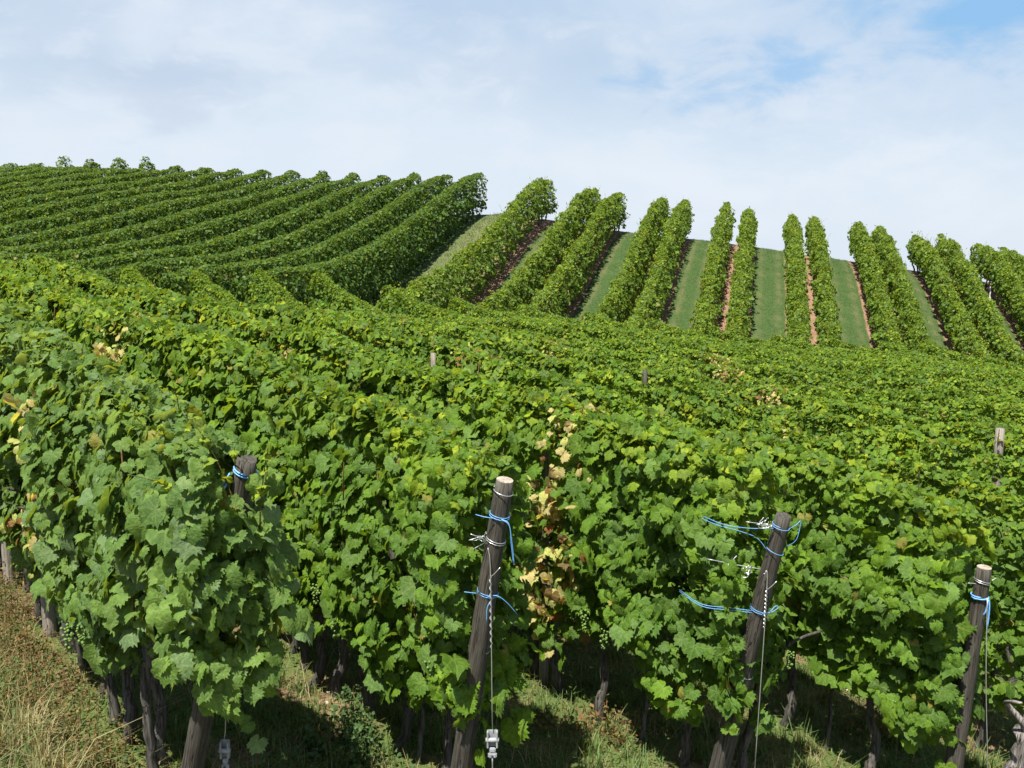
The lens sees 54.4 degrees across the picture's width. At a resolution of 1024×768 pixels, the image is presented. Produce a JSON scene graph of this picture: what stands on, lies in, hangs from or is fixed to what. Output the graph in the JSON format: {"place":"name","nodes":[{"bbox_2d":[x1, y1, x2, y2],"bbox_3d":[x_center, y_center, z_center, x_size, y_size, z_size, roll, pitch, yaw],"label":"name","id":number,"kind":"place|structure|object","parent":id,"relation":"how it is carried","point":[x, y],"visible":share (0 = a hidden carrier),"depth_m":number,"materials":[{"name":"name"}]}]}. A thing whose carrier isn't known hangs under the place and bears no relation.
{"place":"outdoors","nodes":[
{"label":"outdoors","id":0,"kind":"place"},
{"bbox_2d":[0,215,1023,767],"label":"ground","id":1,"kind":"structure","parent":0,"point":[852,299],"depth_m":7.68,"materials":[{"name":"green plant"}]},
{"bbox_2d":[1,541,16,588],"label":"line stake","id":2,"kind":"object","parent":1,"relation":"on","point":[5,557],"visible":0.18,"depth_m":7.55,"materials":[{"name":"grey wood"}]},
{"bbox_2d":[0,163,17,167],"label":"vine row","id":3,"kind":"object","parent":1,"relation":"on","point":[11,165],"visible":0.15,"depth_m":47.62,"materials":[{"name":"green plant"}]},
{"bbox_2d":[0,163,45,181],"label":"vine row","id":4,"kind":"object","parent":1,"relation":"on","point":[30,165],"visible":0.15,"depth_m":47.03,"materials":[{"name":"green plant"}]},
{"bbox_2d":[0,155,73,174],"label":"vine row","id":5,"kind":"object","parent":1,"relation":"on","point":[61,162],"visible":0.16,"depth_m":45.12,"materials":[{"name":"green plant"}]},
{"bbox_2d":[26,375,56,637],"bbox_3d":[-3.129,0.917,6.636,0.091,1.980,0.093,0,8,0],"label":"line stake","id":6,"kind":"object","parent":1,"relation":"on","point":[48,620],"visible":0.1,"depth_m":6.70,"materials":[{"name":"grey wood"}]},
{"bbox_2d":[0,158,100,198],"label":"vine row","id":7,"kind":"object","parent":1,"relation":"on","point":[91,164],"visible":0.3,"depth_m":43.63,"materials":[{"name":"green plant"}]},
{"bbox_2d":[0,157,130,198],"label":"vine row","id":8,"kind":"object","parent":1,"relation":"on","point":[47,174],"visible":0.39,"depth_m":42.48,"materials":[{"name":"green plant"}]},
{"bbox_2d":[0,156,156,210],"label":"vine row","id":9,"kind":"object","parent":1,"relation":"on","point":[76,177],"visible":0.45,"depth_m":41.74,"materials":[{"name":"green plant"}]},
{"bbox_2d":[0,560,182,767],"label":"russet weeds","id":10,"kind":"object","parent":1,"relation":"on","point":[35,650],"visible":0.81,"depth_m":5.99,"materials":[{"name":"plant"}]},
{"bbox_2d":[0,579,183,767],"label":"dry grass tufts","id":11,"kind":"object","parent":1,"relation":"on","point":[50,761],"visible":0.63,"depth_m":5.41,"materials":[{"name":"beige plant"}]},
{"bbox_2d":[0,165,185,222],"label":"vine row","id":12,"kind":"object","parent":1,"relation":"on","point":[44,189],"visible":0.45,"depth_m":39.93,"materials":[{"name":"green plant"}]},
{"bbox_2d":[0,167,215,230],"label":"vine row","id":13,"kind":"object","parent":1,"relation":"on","point":[57,195],"visible":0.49,"depth_m":38.41,"materials":[{"name":"green plant"}]},
{"bbox_2d":[0,168,244,242],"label":"vine row","id":14,"kind":"object","parent":1,"relation":"on","point":[197,182],"visible":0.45,"depth_m":36.79,"materials":[{"name":"green plant"}]},
{"bbox_2d":[0,169,275,251],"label":"vine row","id":15,"kind":"object","parent":1,"relation":"on","point":[108,208],"visible":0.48,"depth_m":35.06,"materials":[{"name":"green plant"}]},
{"bbox_2d":[0,170,300,255],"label":"vine row","id":16,"kind":"object","parent":1,"relation":"on","point":[83,228],"visible":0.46,"depth_m":34.49,"materials":[{"name":"green plant"}]},
{"bbox_2d":[0,296,314,767],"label":"vine row","id":17,"kind":"object","parent":1,"relation":"on","point":[153,546],"visible":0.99,"depth_m":4.70,"materials":[{"name":"green plant"}]},
{"bbox_2d":[0,170,330,260],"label":"vine row","id":18,"kind":"object","parent":1,"relation":"on","point":[197,217],"visible":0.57,"depth_m":34.03,"materials":[{"name":"green plant"}]},
{"bbox_2d":[0,172,362,268],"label":"vine row","id":19,"kind":"object","parent":1,"relation":"on","point":[229,221],"visible":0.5,"depth_m":33.55,"materials":[{"name":"green plant"}]},
{"bbox_2d":[181,454,257,767],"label":"end post","id":20,"kind":"object","parent":1,"relation":"on","point":[198,735],"visible":0.35,"depth_m":4.83,"materials":[{"name":"brown wood"}]},
{"bbox_2d":[60,175,390,287],"bbox_3d":[-8.670,-5.207,33.758,1.065,5.200,24.513,2,8,14],"label":"vine row","id":21,"kind":"object","parent":1,"relation":"on","point":[251,231],"visible":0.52,"depth_m":33.45,"materials":[{"name":"green plant"}]},
{"bbox_2d":[87,172,424,296],"bbox_3d":[-7.131,-5.110,34.044,1.020,5.712,23.466,2,8,14],"label":"vine row","id":22,"kind":"object","parent":1,"relation":"on","point":[316,227],"visible":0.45,"depth_m":33.08,"materials":[{"name":"green plant"}]},
{"bbox_2d":[0,259,541,767],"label":"vine row","id":23,"kind":"object","parent":1,"relation":"on","point":[342,527],"visible":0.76,"depth_m":5.92,"materials":[{"name":"green plant"}]},
{"bbox_2d":[158,174,453,303],"bbox_3d":[-5.565,-5.098,34.401,0.996,5.622,22.214,2,8,14],"label":"vine row","id":24,"kind":"object","parent":1,"relation":"on","point":[384,217],"visible":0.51,"depth_m":32.82,"materials":[{"name":"green plant"}]},
{"bbox_2d":[267,684,403,767],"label":"weed bush","id":25,"kind":"object","parent":1,"relation":"on","point":[354,727],"visible":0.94,"depth_m":6.01,"materials":[{"name":"green plant"}]},
{"bbox_2d":[235,172,487,310],"bbox_3d":[-4.037,-5.148,34.743,1.024,5.767,21.025,2,8,14],"label":"vine row","id":26,"kind":"object","parent":1,"relation":"on","point":[417,233],"visible":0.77,"depth_m":33.99,"materials":[{"name":"green plant"}]},
{"bbox_2d":[0,250,820,767],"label":"vine row","id":27,"kind":"object","parent":1,"relation":"on","point":[662,538],"visible":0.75,"depth_m":6.40,"materials":[{"name":"green plant"}]},
{"bbox_2d":[431,353,435,366],"bbox_3d":[-0.821,0.795,10.518,0.060,2.255,0.061,-8,11,-43],"label":"line stake","id":28,"kind":"object","parent":1,"relation":"on","point":[433,358],"visible":0.1,"depth_m":10.35,"materials":[{"name":"grey wood"}]},
{"bbox_2d":[375,175,558,317],"bbox_3d":[-0.792,-4.889,35.216,1.176,6.122,20.267,2,8,14],"label":"vine row","id":29,"kind":"object","parent":1,"relation":"on","point":[428,285],"visible":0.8,"depth_m":34.30,"materials":[{"name":"green plant"}]},
{"bbox_2d":[450,476,516,767],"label":"end post","id":30,"kind":"object","parent":1,"relation":"on","point":[477,660],"visible":0.98,"depth_m":5.15,"materials":[{"name":"brown wood"}]},
{"bbox_2d":[488,548,499,728],"bbox_3d":[-0.091,1.327,5.148,0.066,1.015,0.086,0,8,0],"label":"anchor wire","id":31,"kind":"object","parent":30,"relation":"hanging from","point":[491,629],"visible":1,"depth_m":5.13,"materials":[{"name":"silver metal"}]},
{"bbox_2d":[486,729,498,757],"bbox_3d":[-0.104,1.908,5.269,0.070,0.150,0.040,0,8,0],"label":"wire strainer","id":32,"kind":"object","parent":31,"relation":"hanging from","point":[492,738],"visible":1,"depth_m":5.27,"materials":[{"name":"metal"}]},
{"bbox_2d":[0,482,1019,767],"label":"ground weeds","id":33,"kind":"object","parent":1,"relation":"on","point":[574,752],"visible":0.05,"depth_m":6.48,"materials":[{"name":"green plant"}]},
{"bbox_2d":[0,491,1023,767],"bbox_3d":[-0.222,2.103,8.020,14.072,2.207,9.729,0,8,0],"label":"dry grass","id":34,"kind":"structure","parent":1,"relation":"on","point":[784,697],"depth_m":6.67,"materials":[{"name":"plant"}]},
{"bbox_2d":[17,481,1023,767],"bbox_3d":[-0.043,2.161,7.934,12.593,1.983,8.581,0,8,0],"label":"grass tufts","id":35,"kind":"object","parent":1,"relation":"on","point":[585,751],"visible":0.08,"depth_m":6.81,"materials":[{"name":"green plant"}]},
{"bbox_2d":[467,186,601,317],"bbox_3d":[1.335,-4.526,35.507,1.001,6.091,20.058,2,8,14],"label":"vine row","id":36,"kind":"object","parent":1,"relation":"on","point":[576,213],"visible":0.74,"depth_m":34.60,"materials":[{"name":"green plant"}]},
{"bbox_2d":[539,450,548,684],"bbox_3d":[0.238,1.385,7.341,0.071,2.090,0.069,0,8,0],"label":"line stake","id":37,"kind":"object","parent":1,"relation":"on","point":[543,664],"visible":0.16,"depth_m":7.31,"materials":[{"name":"grey wood"}]},
{"bbox_2d":[511,192,630,329],"bbox_3d":[2.458,-4.309,35.576,1.018,5.961,19.781,2,8,14],"label":"vine row","id":38,"kind":"object","parent":1,"relation":"on","point":[607,216],"visible":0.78,"depth_m":34.74,"materials":[{"name":"green plant"}]},
{"bbox_2d":[119,266,1023,747],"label":"vine row","id":39,"kind":"object","parent":1,"relation":"on","point":[999,504],"visible":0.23,"depth_m":8.33,"materials":[{"name":"green plant"}]},
{"bbox_2d":[491,693,675,751],"bbox_3d":[0.503,2.274,6.728,1.292,0.323,0.664,0,8,0],"label":"weed bush","id":40,"kind":"object","parent":1,"relation":"on","point":[619,741],"visible":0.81,"depth_m":6.71,"materials":[{"name":"green plant"}]},
{"bbox_2d":[300,638,867,762],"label":"pebbles","id":41,"kind":"object","parent":1,"relation":"on","point":[536,676],"visible":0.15,"depth_m":7.32,"materials":[{"name":"stone"}]},
{"bbox_2d":[180,288,1001,767],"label":"vine row","id":42,"kind":"object","parent":1,"relation":"on","point":[878,606],"visible":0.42,"depth_m":6.72,"materials":[{"name":"green plant"}]},
{"bbox_2d":[188,268,1023,685],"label":"vine row","id":43,"kind":"object","parent":1,"relation":"on","point":[904,440],"visible":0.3,"depth_m":10.42,"materials":[{"name":"green plant"}]},
{"bbox_2d":[595,195,670,326],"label":"vine row","id":44,"kind":"object","parent":1,"relation":"on","point":[624,288],"visible":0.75,"depth_m":34.57,"materials":[{"name":"green plant"}]},
{"bbox_2d":[245,268,1023,559],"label":"vine row","id":45,"kind":"object","parent":1,"relation":"on","point":[935,429],"visible":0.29,"depth_m":12.47,"materials":[{"name":"green plant"}]},
{"bbox_2d":[643,370,646,398],"bbox_3d":[1.614,0.998,12.229,0.060,2.365,0.062,0,8,0],"label":"line stake","id":46,"kind":"object","parent":1,"relation":"on","point":[644,376],"visible":0.1,"depth_m":12.05,"materials":[{"name":"grey wood"}]},
{"bbox_2d":[624,199,694,329],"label":"vine row","id":47,"kind":"object","parent":1,"relation":"on","point":[659,281],"visible":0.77,"depth_m":34.88,"materials":[{"name":"green plant"}]},
{"bbox_2d":[303,272,1023,492],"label":"vine row","id":48,"kind":"object","parent":1,"relation":"on","point":[340,295],"visible":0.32,"depth_m":15.87,"materials":[{"name":"green plant"}]},
{"bbox_2d":[378,284,1023,480],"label":"vine row","id":49,"kind":"object","parent":1,"relation":"on","point":[796,379],"visible":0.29,"depth_m":16.30,"materials":[{"name":"green plant"}]},
{"bbox_2d":[689,200,736,335],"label":"vine row","id":50,"kind":"object","parent":1,"relation":"on","point":[708,308],"visible":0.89,"depth_m":34.54,"materials":[{"name":"green plant"}]},
{"bbox_2d":[409,212,1023,355],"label":"mown grass","id":51,"kind":"structure","parent":1,"relation":"on","point":[698,279],"depth_m":38.94,"materials":[{"name":"green plant"}]},
{"bbox_2d":[447,295,1023,424],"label":"vine row","id":52,"kind":"object","parent":1,"relation":"on","point":[459,304],"visible":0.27,"depth_m":17.43,"materials":[{"name":"green plant"}]},
{"bbox_2d":[679,512,800,767],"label":"end post","id":53,"kind":"object","parent":1,"relation":"on","point":[723,751],"visible":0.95,"depth_m":5.70,"materials":[{"name":"brown wood"}]},
{"bbox_2d":[754,570,776,767],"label":"anchor wire","id":54,"kind":"object","parent":53,"relation":"attached to","point":[762,655],"visible":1,"depth_m":5.68,"materials":[{"name":"silver metal"}]},
{"bbox_2d":[724,205,758,342],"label":"vine row","id":55,"kind":"object","parent":1,"relation":"on","point":[738,303],"visible":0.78,"depth_m":34.55,"materials":[{"name":"green plant"}]},
{"bbox_2d":[512,304,1023,421],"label":"vine row","id":56,"kind":"object","parent":1,"relation":"on","point":[980,387],"visible":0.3,"depth_m":18.56,"materials":[{"name":"green plant"}]},
{"bbox_2d":[781,213,813,348],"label":"vine row","id":57,"kind":"object","parent":1,"relation":"on","point":[796,305],"visible":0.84,"depth_m":34.57,"materials":[{"name":"green plant"}]},
{"bbox_2d":[580,311,1023,421],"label":"vine row","id":58,"kind":"object","parent":1,"relation":"on","point":[1003,381],"visible":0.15,"depth_m":19.81,"materials":[{"name":"green plant"}]},
{"bbox_2d":[804,214,844,347],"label":"vine row","id":59,"kind":"object","parent":1,"relation":"on","point":[824,304],"visible":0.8,"depth_m":34.85,"materials":[{"name":"green plant"}]},
{"bbox_2d":[643,319,1023,401],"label":"vine row","id":60,"kind":"object","parent":1,"relation":"on","point":[654,324],"visible":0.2,"depth_m":21.79,"materials":[{"name":"green plant"}]},
{"bbox_2d":[823,704,903,745],"bbox_3d":[2.874,2.683,7.816,0.873,0.342,0.467,-4,9,-28],"label":"weed bush","id":61,"kind":"object","parent":1,"relation":"on","point":[883,729],"visible":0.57,"depth_m":7.73,"materials":[{"name":"green plant"}]},
{"bbox_2d":[709,324,1023,394],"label":"vine row","id":62,"kind":"object","parent":1,"relation":"on","point":[728,335],"visible":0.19,"depth_m":23.79,"materials":[{"name":"green plant"}]},
{"bbox_2d":[847,221,908,355],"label":"vine row","id":63,"kind":"object","parent":1,"relation":"on","point":[882,323],"visible":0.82,"depth_m":35.39,"materials":[{"name":"green plant"}]},
{"bbox_2d":[769,331,1022,401],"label":"vine row","id":64,"kind":"object","parent":1,"relation":"on","point":[788,339],"visible":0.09,"depth_m":26.08,"materials":[{"name":"green plant"}]},
{"bbox_2d":[870,225,937,355],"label":"vine row","id":65,"kind":"object","parent":1,"relation":"on","point":[911,321],"visible":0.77,"depth_m":35.23,"materials":[{"name":"green plant"}]},
{"bbox_2d":[823,337,1014,370],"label":"vine row","id":66,"kind":"object","parent":1,"relation":"on","point":[834,342],"visible":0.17,"depth_m":26.47,"materials":[{"name":"green plant"}]},
{"bbox_2d":[878,341,1003,366],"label":"vine row","id":67,"kind":"object","parent":1,"relation":"on","point":[893,346],"visible":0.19,"depth_m":27.12,"materials":[{"name":"green plant"}]},
{"bbox_2d":[905,231,993,363],"bbox_3d":[16.145,-2.979,37.203,1.030,5.797,16.863,2,8,14],"label":"vine row","id":68,"kind":"object","parent":1,"relation":"on","point":[954,315],"visible":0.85,"depth_m":35.87,"materials":[{"name":"green plant"}]},
{"bbox_2d":[944,564,995,767],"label":"end post","id":69,"kind":"object","parent":1,"relation":"on","point":[979,594],"visible":0.93,"depth_m":6.34,"materials":[{"name":"brown wood"}]},
{"bbox_2d":[986,598,987,767],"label":"anchor wire","id":70,"kind":"object","parent":69,"relation":"attached to","point":[986,682],"visible":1,"depth_m":6.28,"materials":[{"name":"silver metal"}]},
{"bbox_2d":[925,345,1021,371],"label":"vine row","id":71,"kind":"object","parent":1,"relation":"on","point":[953,354],"visible":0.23,"depth_m":27.61,"materials":[{"name":"green plant"}]},
{"bbox_2d":[934,233,1023,369],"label":"vine row","id":72,"kind":"object","parent":1,"relation":"on","point":[986,317],"visible":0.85,"depth_m":35.81,"materials":[{"name":"green plant"}]},
{"bbox_2d":[969,243,1023,339],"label":"vine row","id":73,"kind":"object","parent":1,"relation":"on","point":[1000,276],"visible":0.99,"depth_m":39.24,"materials":[{"name":"green plant"}]},
{"bbox_2d":[969,349,1023,370],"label":"vine row","id":74,"kind":"object","parent":1,"relation":"on","point":[988,359],"visible":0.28,"depth_m":28.15,"materials":[{"name":"green plant"}]},
{"bbox_2d":[991,428,1004,486],"bbox_3d":[5.059,1.657,10.488,0.101,2.420,0.100,-3,8,-17],"label":"line stake","id":75,"kind":"object","parent":1,"relation":"on","point":[998,447],"visible":0.19,"depth_m":10.31,"materials":[{"name":"grey wood"}]},
{"bbox_2d":[994,247,1023,299],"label":"vine row","id":76,"kind":"object","parent":1,"relation":"on","point":[1015,258],"visible":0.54,"depth_m":42.10,"materials":[{"name":"green plant"}]},
{"bbox_2d":[1003,700,1023,767],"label":"old vine","id":77,"kind":"object","parent":1,"relation":"on","point":[1016,760],"visible":1,"depth_m":6.58,"materials":[{"name":"grey plant"}]},
{"bbox_2d":[1017,354,1023,370],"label":"vine row","id":78,"kind":"object","parent":1,"relation":"on","point":[1021,357],"visible":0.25,"depth_m":29.07,"materials":[{"name":"green plant"}]},
{"bbox_2d":[0,0,1023,287],"label":"sky","id":79,"kind":"structure","parent":0,"point":[904,117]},
{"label":"anchor wire","id":80,"kind":"object","parent":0,"visible":0},
{"bbox_2d":[218,739,230,767],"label":"wire strainer","id":81,"kind":"object","parent":80,"relation":"hanging from","point":[224,749],"visible":1,"depth_m":5.01,"materials":[{"name":"metal"}]}
]}

